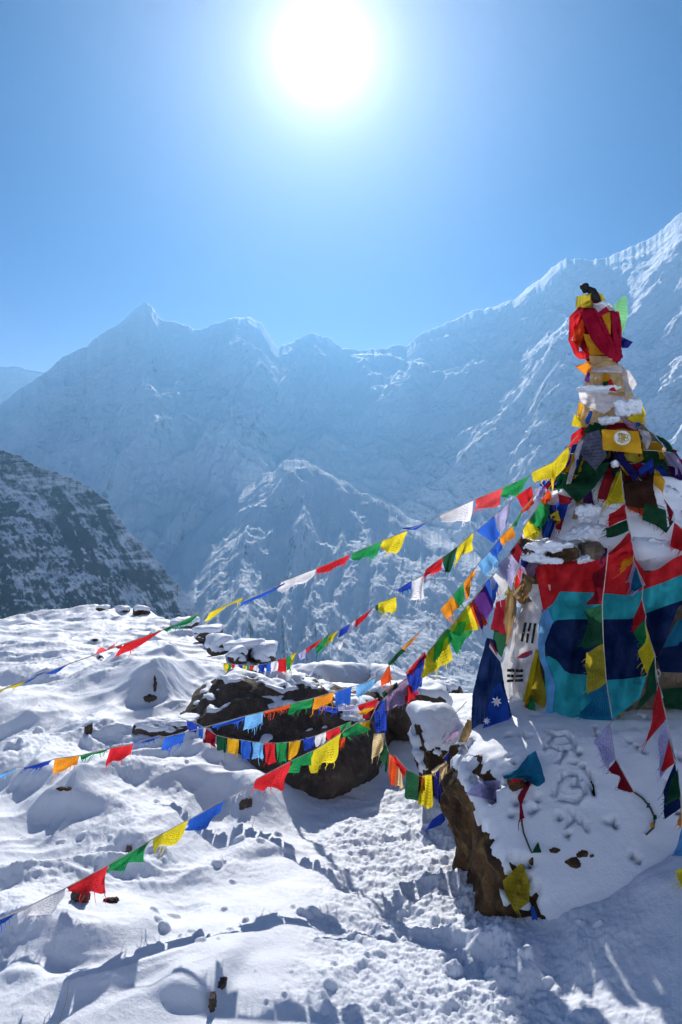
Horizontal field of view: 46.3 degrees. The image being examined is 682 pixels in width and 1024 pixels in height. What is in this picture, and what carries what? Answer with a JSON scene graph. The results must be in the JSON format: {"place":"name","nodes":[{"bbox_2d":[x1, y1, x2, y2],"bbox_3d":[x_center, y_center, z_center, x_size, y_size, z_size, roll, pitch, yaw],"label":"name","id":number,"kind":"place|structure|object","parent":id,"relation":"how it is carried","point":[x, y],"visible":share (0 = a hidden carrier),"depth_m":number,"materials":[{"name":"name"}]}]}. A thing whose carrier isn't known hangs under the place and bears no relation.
{"place":"outdoors","nodes":[
{"label":"outdoors","id":0,"kind":"place"},
{"bbox_2d":[0,366,43,403],"bbox_3d":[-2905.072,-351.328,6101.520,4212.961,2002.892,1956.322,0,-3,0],"label":"mountain","id":1,"kind":"structure","parent":0,"point":[13,379],"depth_m":6404.48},
{"bbox_2d":[0,450,204,625],"bbox_3d":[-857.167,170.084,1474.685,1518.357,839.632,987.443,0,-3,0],"label":"mountain","id":2,"kind":"structure","parent":0,"point":[67,542],"depth_m":1587.93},
{"bbox_2d":[0,604,681,1023],"bbox_3d":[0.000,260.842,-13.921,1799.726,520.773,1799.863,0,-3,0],"label":"snow ground","id":3,"kind":"structure","parent":0,"point":[288,904],"depth_m":3.65,"materials":[{"name":"snow"}]},
{"bbox_2d":[70,892,90,902],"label":"rock","id":4,"kind":"object","parent":3,"relation":"on","point":[74,896],"visible":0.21,"depth_m":3.40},
{"bbox_2d":[114,605,130,612],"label":"rock","id":5,"kind":"object","parent":3,"relation":"on","point":[121,608],"visible":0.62,"depth_m":13.06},
{"bbox_2d":[133,605,150,615],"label":"rock","id":6,"kind":"object","parent":3,"relation":"on","point":[140,610],"visible":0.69,"depth_m":12.63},
{"bbox_2d":[132,713,199,736],"bbox_3d":[-1.197,1.513,5.574,0.480,0.175,0.315,0,-3,0],"label":"boulder","id":7,"kind":"object","parent":3,"relation":"on","point":[161,726],"visible":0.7,"depth_m":5.47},
{"bbox_2d":[170,616,199,628],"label":"rock","id":8,"kind":"object","parent":3,"relation":"on","point":[195,621],"visible":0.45,"depth_m":11.22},
{"bbox_2d":[191,624,222,642],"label":"rock","id":9,"kind":"object","parent":3,"relation":"on","point":[201,633],"visible":0.69,"depth_m":10.00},
{"bbox_2d":[208,991,216,1012],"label":"rock","id":10,"kind":"object","parent":3,"relation":"on","point":[212,1005],"visible":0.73,"depth_m":2.81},
{"bbox_2d":[204,633,233,655],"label":"rock","id":11,"kind":"object","parent":3,"relation":"on","point":[214,643],"visible":0.69,"depth_m":9.19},
{"bbox_2d":[217,976,227,989],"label":"rock","id":12,"kind":"object","parent":3,"relation":"on","point":[222,982],"visible":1,"depth_m":2.92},
{"bbox_2d":[226,645,247,663],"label":"rock","id":13,"kind":"object","parent":3,"relation":"on","point":[237,654],"visible":0.82,"depth_m":8.60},
{"bbox_2d":[223,638,264,662],"bbox_3d":[-1.093,1.583,9.109,0.490,0.310,0.426,0,-3,0],"label":"rock","id":14,"kind":"object","parent":3,"relation":"on","point":[249,644],"visible":0.51,"depth_m":8.93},
{"bbox_2d":[239,798,251,809],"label":"rock","id":15,"kind":"object","parent":3,"relation":"on","point":[244,803],"visible":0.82,"depth_m":4.77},
{"bbox_2d":[250,640,277,666],"bbox_3d":[-0.873,1.595,8.924,0.329,0.292,0.400,0,-3,0],"label":"rock","id":16,"kind":"object","parent":3,"relation":"on","point":[264,652],"visible":0.9,"depth_m":8.81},
{"bbox_2d":[183,667,393,799],"bbox_3d":[-0.317,1.745,6.070,1.724,1.122,1.651,0,-3,0],"label":"boulder","id":17,"kind":"object","parent":3,"relation":"on","point":[235,692],"visible":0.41,"depth_m":5.61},
{"bbox_2d":[179,717,362,766],"bbox_3d":[-0.406,1.398,4.999,1.360,0.484,0.121,-1,-3,19],"label":"prayer flag string","id":18,"kind":"object","parent":17,"relation":"hanging from","point":[233,743],"visible":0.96,"depth_m":5.02,"materials":[{"name":"fabric"}]},
{"bbox_2d":[221,480,540,674],"bbox_3d":[0.099,0.591,5.700,2.937,1.466,0.173,-3,-4,42],"label":"prayer flag string","id":19,"kind":"object","parent":17,"relation":"attached to","point":[488,529],"visible":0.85,"depth_m":5.33,"materials":[{"name":"multicoloured fabric"}]},
{"bbox_2d":[286,662,318,675],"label":"rock","id":20,"kind":"object","parent":3,"relation":"on","point":[307,669],"visible":0.17,"depth_m":7.86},
{"bbox_2d":[309,660,369,683],"bbox_3d":[0.036,1.663,7.330,0.749,0.584,0.620,0,-3,0],"label":"boulder","id":21,"kind":"object","parent":3,"relation":"on","point":[344,672],"visible":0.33,"depth_m":7.19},
{"bbox_2d":[368,663,406,684],"bbox_3d":[0.442,1.583,7.117,0.420,0.437,0.470,0,-3,0],"label":"boulder","id":22,"kind":"object","parent":3,"relation":"on","point":[376,671],"visible":0.26,"depth_m":7.03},
{"bbox_2d":[374,679,452,740],"bbox_3d":[0.632,1.747,6.585,0.723,0.741,0.679,0,-3,0],"label":"boulder","id":23,"kind":"object","parent":3,"relation":"on","point":[398,723],"visible":0.23,"depth_m":6.31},
{"bbox_2d":[422,813,444,835],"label":"flag","id":24,"kind":"object","parent":3,"relation":"on","point":[439,820],"visible":0.95,"depth_m":4.62,"materials":[{"name":"fabric"}]},
{"bbox_2d":[406,700,463,794],"bbox_3d":[0.657,1.589,5.359,0.421,0.608,0.490,0,-3,0],"label":"boulder","id":25,"kind":"object","parent":3,"relation":"on","point":[430,721],"visible":0.58,"depth_m":5.24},
{"bbox_2d":[423,675,462,692],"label":"boulder","id":26,"kind":"object","parent":3,"relation":"on","point":[452,685],"visible":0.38,"depth_m":7.77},
{"bbox_2d":[440,695,681,920],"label":"boulder","id":27,"kind":"object","parent":3,"relation":"on","point":[574,803],"visible":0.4,"depth_m":3.73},
{"bbox_2d":[371,701,466,812],"bbox_3d":[0.453,1.381,4.528,0.610,0.676,0.140,-2,-4,35],"label":"prayer flag string","id":28,"kind":"object","parent":27,"relation":"hanging from","point":[418,788],"visible":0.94,"depth_m":4.53,"materials":[{"name":"multicoloured fabric"}]},
{"bbox_2d":[458,719,471,741],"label":"scarf","id":29,"kind":"object","parent":27,"relation":"on","point":[466,732],"visible":1,"depth_m":4.27,"materials":[{"name":"beige fabric"}]},
{"bbox_2d":[466,780,499,800],"bbox_3d":[0.688,1.340,3.831,0.157,0.100,0.181,0,-3,0],"label":"rag","id":30,"kind":"object","parent":27,"relation":"on","point":[484,789],"visible":1,"depth_m":3.83,"materials":[{"name":"purple fabric"}]},
{"bbox_2d":[503,864,529,918],"bbox_3d":[0.770,1.650,3.458,0.095,0.205,0.115,1,-3,-18],"label":"flag","id":31,"kind":"object","parent":27,"relation":"on","point":[516,879],"visible":1,"depth_m":3.47,"materials":[{"name":"yellow fabric"}]},
{"bbox_2d":[507,779,525,791],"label":"rock","id":32,"kind":"object","parent":27,"relation":"on","point":[515,786],"visible":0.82,"depth_m":3.79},
{"bbox_2d":[503,751,544,785],"bbox_3d":[0.888,1.227,3.802,0.202,0.126,0.146,1,-3,-24],"label":"rag","id":33,"kind":"object","parent":27,"relation":"on","point":[529,769],"visible":1,"depth_m":3.82,"materials":[{"name":"fabric"}]},
{"bbox_2d":[518,781,530,830],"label":"flag","id":34,"kind":"object","parent":27,"relation":"attached to","point":[522,794],"visible":1,"depth_m":3.73,"materials":[{"name":"fabric"}]},
{"bbox_2d":[523,652,537,702],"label":"flag","id":35,"kind":"object","parent":27,"relation":"attached to","point":[531,674],"visible":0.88,"depth_m":4.55,"materials":[{"name":"yellow fabric"}]},
{"bbox_2d":[526,649,545,707],"bbox_3d":[1.109,0.945,4.537,0.062,0.318,0.204,0,-3,-8],"label":"flag","id":36,"kind":"object","parent":27,"relation":"on","point":[538,691],"visible":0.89,"depth_m":4.52,"materials":[{"name":"yellow fabric"}]},
{"bbox_2d":[565,857,580,868],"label":"rock","id":37,"kind":"object","parent":27,"relation":"on","point":[573,862],"visible":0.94,"depth_m":3.50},
{"bbox_2d":[514,283,681,711],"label":"cairn","id":38,"kind":"object","parent":27,"relation":"on","point":[652,547],"visible":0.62,"depth_m":4.50,"materials":[{"name":"stone"}]},
{"bbox_2d":[0,488,537,781],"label":"prayer flag string","id":39,"kind":"object","parent":38,"relation":"hanging from","point":[487,562],"visible":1,"depth_m":4.14,"materials":[{"name":"fabric"}]},
{"bbox_2d":[0,435,577,692],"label":"prayer flag string","id":40,"kind":"object","parent":38,"relation":"hanging from","point":[551,471],"visible":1,"depth_m":4.24,"materials":[{"name":"multicoloured fabric"}]},
{"bbox_2d":[362,479,555,732],"bbox_3d":[0.686,0.569,4.706,1.181,1.537,0.125,0,-3,2],"label":"prayer flag string","id":41,"kind":"object","parent":38,"relation":"attached to","point":[476,612],"visible":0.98,"depth_m":4.69,"materials":[{"name":"fabric"}]},
{"bbox_2d":[0,701,378,931],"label":"prayer flag string","id":42,"kind":"object","parent":41,"relation":"hanging from","point":[326,752],"visible":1,"depth_m":3.60,"materials":[{"name":"multicoloured fabric"}]},
{"bbox_2d":[312,698,377,716],"bbox_3d":[0.034,1.132,4.570,0.463,0.113,0.118,2,-4,-31],"label":"prayer flag string","id":43,"kind":"object","parent":41,"relation":"hanging from","point":[368,706],"visible":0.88,"depth_m":4.57,"materials":[{"name":"fabric"}]},
{"bbox_2d":[471,638,511,728],"bbox_3d":[0.839,0.981,4.482,0.232,0.510,0.320,0,-3,0],"label":"hanging flag","id":44,"kind":"object","parent":41,"relation":"hanging from","point":[490,705],"visible":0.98,"depth_m":4.48,"materials":[{"name":"fabric"}]},
{"bbox_2d":[504,568,520,603],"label":"prayer flag string","id":45,"kind":"object","parent":38,"relation":"attached to","point":[516,582],"visible":0.09,"depth_m":5.31,"materials":[{"name":"multicoloured fabric"}]},
{"bbox_2d":[504,587,516,642],"bbox_3d":[1.025,0.631,4.851,0.096,0.351,0.060,3,-4,-43],"label":"scarf","id":46,"kind":"object","parent":45,"relation":"hanging from","point":[510,610],"visible":0.96,"depth_m":4.83,"materials":[{"name":"beige fabric"}]},
{"bbox_2d":[491,599,505,634],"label":"flag","id":47,"kind":"object","parent":46,"relation":"attached to","point":[497,624],"visible":0.98,"depth_m":4.82,"materials":[{"name":"fabric"}]},
{"bbox_2d":[501,602,541,698],"bbox_3d":[1.050,0.847,4.742,0.193,0.677,0.434,0,-3,-5],"label":"hanging flag","id":48,"kind":"object","parent":38,"relation":"hanging from","point":[519,652],"visible":0.94,"depth_m":4.76,"materials":[{"name":"fabric"}]},
{"bbox_2d":[493,630,505,657],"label":"flag","id":49,"kind":"object","parent":48,"relation":"attached to","point":[499,638],"visible":0.88,"depth_m":4.81,"materials":[{"name":"fabric"}]},
{"bbox_2d":[513,575,534,604],"bbox_3d":[1.087,0.469,4.822,0.114,0.179,0.289,0,-3,0],"label":"scarf","id":50,"kind":"object","parent":38,"relation":"hanging from","point":[522,591],"visible":1,"depth_m":4.77,"materials":[{"name":"beige fabric"}]},
{"bbox_2d":[518,538,534,554],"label":"stone","id":51,"kind":"object","parent":38,"relation":"on","point":[522,542],"visible":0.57,"depth_m":4.46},
{"bbox_2d":[521,562,537,577],"bbox_3d":[1.135,0.359,4.827,0.065,0.127,0.176,1,-3,-12],"label":"rag","id":52,"kind":"object","parent":38,"relation":"attached to","point":[529,569],"visible":0.73,"depth_m":4.84,"materials":[{"name":"fabric"}]},
{"bbox_2d":[543,518,552,537],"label":"prayer flag","id":53,"kind":"object","parent":38,"relation":"attached to","point":[547,529],"visible":0.98,"depth_m":4.66,"materials":[{"name":"blue fabric"}]},
{"bbox_2d":[542,505,555,538],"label":"prayer flag","id":54,"kind":"object","parent":38,"relation":"attached to","point":[552,509],"visible":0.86,"depth_m":4.69,"materials":[{"name":"blue fabric"}]},
{"bbox_2d":[545,546,578,562],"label":"stone","id":55,"kind":"object","parent":38,"relation":"on","point":[568,554],"visible":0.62,"depth_m":4.34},
{"bbox_2d":[556,502,567,522],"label":"prayer flag","id":56,"kind":"object","parent":38,"relation":"attached to","point":[561,510],"visible":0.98,"depth_m":4.67,"materials":[{"name":"fabric"}]},
{"bbox_2d":[558,494,571,507],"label":"prayer flag","id":57,"kind":"object","parent":38,"relation":"hanging from","point":[564,500],"visible":1,"depth_m":4.65,"materials":[{"name":"fabric"}]},
{"bbox_2d":[534,472,598,508],"bbox_3d":[1.389,-0.145,4.796,0.179,0.293,0.612,2,-3,-26],"label":"prayer flag string","id":58,"kind":"object","parent":38,"relation":"attached to","point":[588,497],"visible":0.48,"depth_m":4.85,"materials":[{"name":"fabric"}]},
{"bbox_2d":[566,440,582,483],"bbox_3d":[1.416,-0.300,4.807,0.084,0.281,0.246,-2,-3,26],"label":"scarf","id":59,"kind":"object","parent":38,"relation":"hanging from","point":[573,464],"visible":0.99,"depth_m":4.79,"materials":[{"name":"white fabric"}]},
{"bbox_2d":[568,307,582,340],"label":"scarf","id":60,"kind":"object","parent":38,"relation":"hanging from","point":[574,316],"visible":1,"depth_m":4.97,"materials":[{"name":"red fabric"}]},
{"bbox_2d":[569,427,585,450],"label":"prayer flag","id":61,"kind":"object","parent":38,"relation":"hanging from","point":[580,432],"visible":0.9,"depth_m":4.94,"materials":[{"name":"red fabric"}]},
{"bbox_2d":[573,319,584,348],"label":"scarf","id":62,"kind":"object","parent":38,"relation":"hanging from","point":[579,332],"visible":0.95,"depth_m":4.97,"materials":[{"name":"fabric"}]},
{"bbox_2d":[569,341,588,358],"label":"scarf","id":63,"kind":"object","parent":38,"relation":"hanging from","point":[584,354],"visible":1,"depth_m":4.98,"materials":[{"name":"red fabric"}]},
{"bbox_2d":[575,361,590,374],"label":"scarf","id":64,"kind":"object","parent":38,"relation":"attached to","point":[585,368],"visible":0.99,"depth_m":4.98,"materials":[{"name":"orange fabric"}]},
{"bbox_2d":[575,293,592,307],"bbox_3d":[1.533,-1.321,4.987,0.107,0.122,0.110,0,-3,0],"label":"cloth","id":65,"kind":"object","parent":38,"relation":"on","point":[584,301],"visible":1,"depth_m":5.01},
{"bbox_2d":[563,459,608,506],"bbox_3d":[1.395,-0.180,4.692,0.219,0.321,0.364,2,-4,-33],"label":"prayer flag","id":66,"kind":"object","parent":38,"relation":"attached to","point":[584,482],"visible":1,"depth_m":4.63,"materials":[{"name":"fabric"}]},
{"bbox_2d":[578,541,604,559],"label":"stone","id":67,"kind":"object","parent":38,"relation":"on","point":[595,550],"visible":0.94,"depth_m":4.31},
{"bbox_2d":[580,405,603,426],"bbox_3d":[1.532,-0.593,4.913,0.054,0.165,0.198,1,-3,-22],"label":"scarf","id":68,"kind":"object","parent":38,"relation":"hanging from","point":[585,412],"visible":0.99,"depth_m":4.89,"materials":[{"name":"beige fabric"}]},
{"bbox_2d":[580,430,606,471],"bbox_3d":[1.491,-0.354,4.709,0.119,0.285,0.209,0,-3,0],"label":"prayer flag","id":69,"kind":"object","parent":38,"relation":"hanging from","point":[593,453],"visible":1,"depth_m":4.71,"materials":[{"name":"grey fabric"}]},
{"bbox_2d":[583,334,604,354],"bbox_3d":[1.560,-1.035,4.917,0.116,0.138,0.073,-2,-4,33],"label":"cloth","id":70,"kind":"object","parent":38,"relation":"attached to","point":[593,348],"visible":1,"depth_m":4.91,"materials":[{"name":"fabric"}]},
{"bbox_2d":[583,422,604,436],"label":"prayer flag","id":71,"kind":"object","parent":38,"relation":"attached to","point":[595,426],"visible":0.71,"depth_m":4.86,"materials":[{"name":"fabric"}]},
{"bbox_2d":[589,372,602,384],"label":"scarf","id":72,"kind":"object","parent":38,"relation":"attached to","point":[596,378],"visible":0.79,"depth_m":4.88,"materials":[{"name":"beige fabric"}]},
{"bbox_2d":[580,309,619,360],"bbox_3d":[1.601,-1.085,4.869,0.250,0.312,0.106,0,-3,0],"label":"scarf","id":73,"kind":"object","parent":38,"relation":"hanging from","point":[598,337],"visible":1,"depth_m":4.86,"materials":[{"name":"fabric"}]},
{"bbox_2d":[579,392,624,413],"bbox_3d":[1.579,-0.679,4.852,0.266,0.178,0.092,-3,-4,40],"label":"scarf","id":74,"kind":"object","parent":38,"relation":"attached to","point":[601,402],"visible":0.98,"depth_m":4.83,"materials":[{"name":"white fabric"}]},
{"bbox_2d":[589,355,616,368],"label":"scarf","id":75,"kind":"object","parent":38,"relation":"hanging from","point":[599,361],"visible":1,"depth_m":4.90,"materials":[{"name":"beige fabric"}]},
{"bbox_2d":[593,303,613,311],"bbox_3d":[1.629,-1.265,4.932,0.168,0.090,0.083,1,-3,-16],"label":"cloth","id":76,"kind":"object","parent":38,"relation":"on","point":[599,307],"visible":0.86,"depth_m":4.92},
{"bbox_2d":[592,309,615,350],"bbox_3d":[1.620,-1.114,4.866,0.159,0.265,0.060,0,-3,-6],"label":"scarf","id":77,"kind":"object","parent":38,"relation":"hanging from","point":[603,327],"visible":1,"depth_m":4.85,"materials":[{"name":"fabric"}]},
{"bbox_2d":[597,468,613,505],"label":"prayer flag","id":78,"kind":"object","parent":38,"relation":"attached to","point":[606,484],"visible":0.92,"depth_m":4.54,"materials":[{"name":"fabric"}]},
{"bbox_2d":[591,364,621,372],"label":"snow","id":79,"kind":"structure","parent":38,"relation":"attached to","point":[613,369],"depth_m":4.85,"materials":[{"name":"snow"}]},
{"bbox_2d":[602,312,610,333],"bbox_3d":[1.637,-1.161,4.893,0.080,0.153,0.034,2,-4,-39],"label":"cloth","id":80,"kind":"object","parent":38,"relation":"hanging from","point":[606,319],"visible":0.97,"depth_m":4.89,"materials":[{"name":"fabric"}]},
{"bbox_2d":[535,542,681,718],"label":"hanging flag","id":81,"kind":"object","parent":38,"relation":"hanging from","point":[565,599],"visible":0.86,"depth_m":4.27,"materials":[{"name":"fabric"}]},
{"bbox_2d":[528,584,550,609],"bbox_3d":[1.154,0.493,4.599,0.050,0.153,0.222,1,-3,-13],"label":"rag","id":82,"kind":"object","parent":81,"relation":"attached to","point":[534,595],"visible":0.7,"depth_m":4.65,"materials":[{"name":"fabric"}]},
{"bbox_2d":[573,546,634,792],"bbox_3d":[1.204,0.705,3.768,0.198,1.089,0.578,0,-3,6],"label":"prayer flag string","id":83,"kind":"object","parent":81,"relation":"hanging from","point":[598,707],"visible":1,"depth_m":3.73,"materials":[{"name":"fabric"}]},
{"bbox_2d":[543,463,681,495],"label":"prayer flag string","id":84,"kind":"object","parent":38,"relation":"attached to","point":[660,469],"visible":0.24,"depth_m":4.65,"materials":[{"name":"fabric"}]},
{"bbox_2d":[604,471,623,510],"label":"prayer flag","id":85,"kind":"object","parent":38,"relation":"hanging from","point":[614,481],"visible":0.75,"depth_m":4.48,"materials":[{"name":"yellow fabric"}]},
{"bbox_2d":[611,311,622,362],"bbox_3d":[1.700,-1.084,4.912,0.043,0.337,0.111,-2,-4,35],"label":"scarf","id":86,"kind":"object","parent":38,"relation":"hanging from","point":[616,328],"visible":1,"depth_m":4.91,"materials":[{"name":"fabric"}]},
{"bbox_2d":[609,374,624,391],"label":"scarf","id":87,"kind":"object","parent":38,"relation":"attached to","point":[616,379],"visible":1,"depth_m":4.84,"materials":[{"name":"beige fabric"}]},
{"bbox_2d":[614,296,627,338],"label":"prayer flag","id":88,"kind":"object","parent":38,"relation":"hanging from","point":[620,305],"visible":0.9,"depth_m":5.02,"materials":[{"name":"fabric"}]},
{"bbox_2d":[561,448,681,475],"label":"prayer flag string","id":89,"kind":"object","parent":38,"relation":"attached to","point":[674,461],"visible":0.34,"depth_m":4.69,"materials":[{"name":"fabric"}]},
{"bbox_2d":[602,429,641,453],"bbox_3d":[1.599,-0.403,4.538,0.226,0.147,0.039,0,-3,0],"label":"emblem flag","id":90,"kind":"object","parent":38,"relation":"attached to","point":[622,441],"visible":1,"depth_m":4.54,"materials":[{"name":"fabric"}]},
{"bbox_2d":[565,435,679,467],"bbox_3d":[1.725,-0.329,5.015,0.757,0.250,0.781,-1,-3,18],"label":"prayer flag string","id":91,"kind":"object","parent":38,"relation":"attached to","point":[657,445],"visible":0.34,"depth_m":4.77,"materials":[{"name":"fabric"}]},
{"bbox_2d":[606,423,638,431],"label":"prayer flag","id":92,"kind":"object","parent":38,"relation":"hanging from","point":[619,426],"visible":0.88,"depth_m":4.80,"materials":[{"name":"fabric"}]},
{"bbox_2d":[614,451,639,481],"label":"prayer flag","id":93,"kind":"object","parent":38,"relation":"attached to","point":[630,470],"visible":1,"depth_m":4.60,"materials":[{"name":"blue fabric"}]},
{"bbox_2d":[621,368,636,395],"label":"scarf","id":94,"kind":"object","parent":38,"relation":"attached to","point":[629,383],"visible":0.95,"depth_m":4.95,"materials":[{"name":"white fabric"}]},
{"bbox_2d":[624,452,644,463],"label":"prayer flag","id":95,"kind":"object","parent":38,"relation":"hanging from","point":[633,457],"visible":0.86,"depth_m":4.63,"materials":[{"name":"yellow fabric"}]},
{"bbox_2d":[628,398,645,425],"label":"prayer flag","id":96,"kind":"object","parent":38,"relation":"hanging from","point":[637,418],"visible":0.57,"depth_m":4.83,"materials":[{"name":"yellow fabric"}]},
{"bbox_2d":[598,469,681,892],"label":"prayer flag string","id":97,"kind":"object","parent":38,"relation":"hanging from","point":[672,801],"visible":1,"depth_m":3.78,"materials":[{"name":"multicoloured fabric"}]},
{"bbox_2d":[623,471,658,513],"bbox_3d":[1.705,-0.118,4.547,0.182,0.288,0.258,-1,-3,17],"label":"prayer flag","id":98,"kind":"object","parent":38,"relation":"hanging from","point":[638,494],"visible":0.91,"depth_m":4.48,"materials":[{"name":"brown fabric"}]},
{"bbox_2d":[638,429,651,448],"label":"scarf","id":99,"kind":"object","parent":38,"relation":"hanging from","point":[646,436],"visible":1,"depth_m":4.76,"materials":[{"name":"white fabric"}]},
{"bbox_2d":[639,459,652,475],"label":"prayer flag","id":100,"kind":"object","parent":38,"relation":"hanging from","point":[643,469],"visible":1,"depth_m":4.57,"materials":[{"name":"fabric"}]},
{"bbox_2d":[617,451,681,554],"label":"prayer flag string","id":101,"kind":"object","parent":38,"relation":"attached to","point":[676,541],"visible":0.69,"depth_m":4.36,"materials":[{"name":"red fabric"}]},
{"bbox_2d":[642,503,667,529],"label":"prayer flag","id":102,"kind":"object","parent":38,"relation":"attached to","point":[654,515],"visible":1,"depth_m":4.39,"materials":[{"name":"fabric"}]},
{"bbox_2d":[653,470,664,495],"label":"prayer flag","id":103,"kind":"object","parent":38,"relation":"hanging from","point":[659,481],"visible":1,"depth_m":4.50,"materials":[{"name":"fabric"}]},
{"bbox_2d":[658,619,681,672],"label":"hanging flag","id":104,"kind":"object","parent":38,"relation":"hanging from","point":[670,658],"visible":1,"depth_m":4.12,"materials":[{"name":"fabric"}]},
{"bbox_2d":[633,792,655,835],"bbox_3d":[1.398,1.378,3.647,0.068,0.152,0.160,0,-3,0],"label":"cord","id":105,"kind":"object","parent":27,"relation":"on","point":[651,810],"visible":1,"depth_m":3.65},
{"bbox_2d":[662,687,681,709],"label":"flag","id":106,"kind":"object","parent":27,"relation":"on","point":[672,698],"visible":0.94,"depth_m":4.16,"materials":[{"name":"fabric"}]},
{"bbox_2d":[0,213,681,580],"bbox_3d":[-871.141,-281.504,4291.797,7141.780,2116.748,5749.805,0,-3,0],"label":"mountain","id":107,"kind":"structure","parent":0,"point":[154,429],"depth_m":3953.82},
{"bbox_2d":[0,0,681,372],"label":"sky","id":108,"kind":"structure","parent":0,"point":[359,175],"materials":[{"name":"blue"}]},
{"bbox_2d":[165,459,521,692],"bbox_3d":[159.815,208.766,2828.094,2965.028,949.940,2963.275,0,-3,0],"label":"mountain","id":109,"kind":"structure","parent":0,"point":[283,521],"depth_m":2700.32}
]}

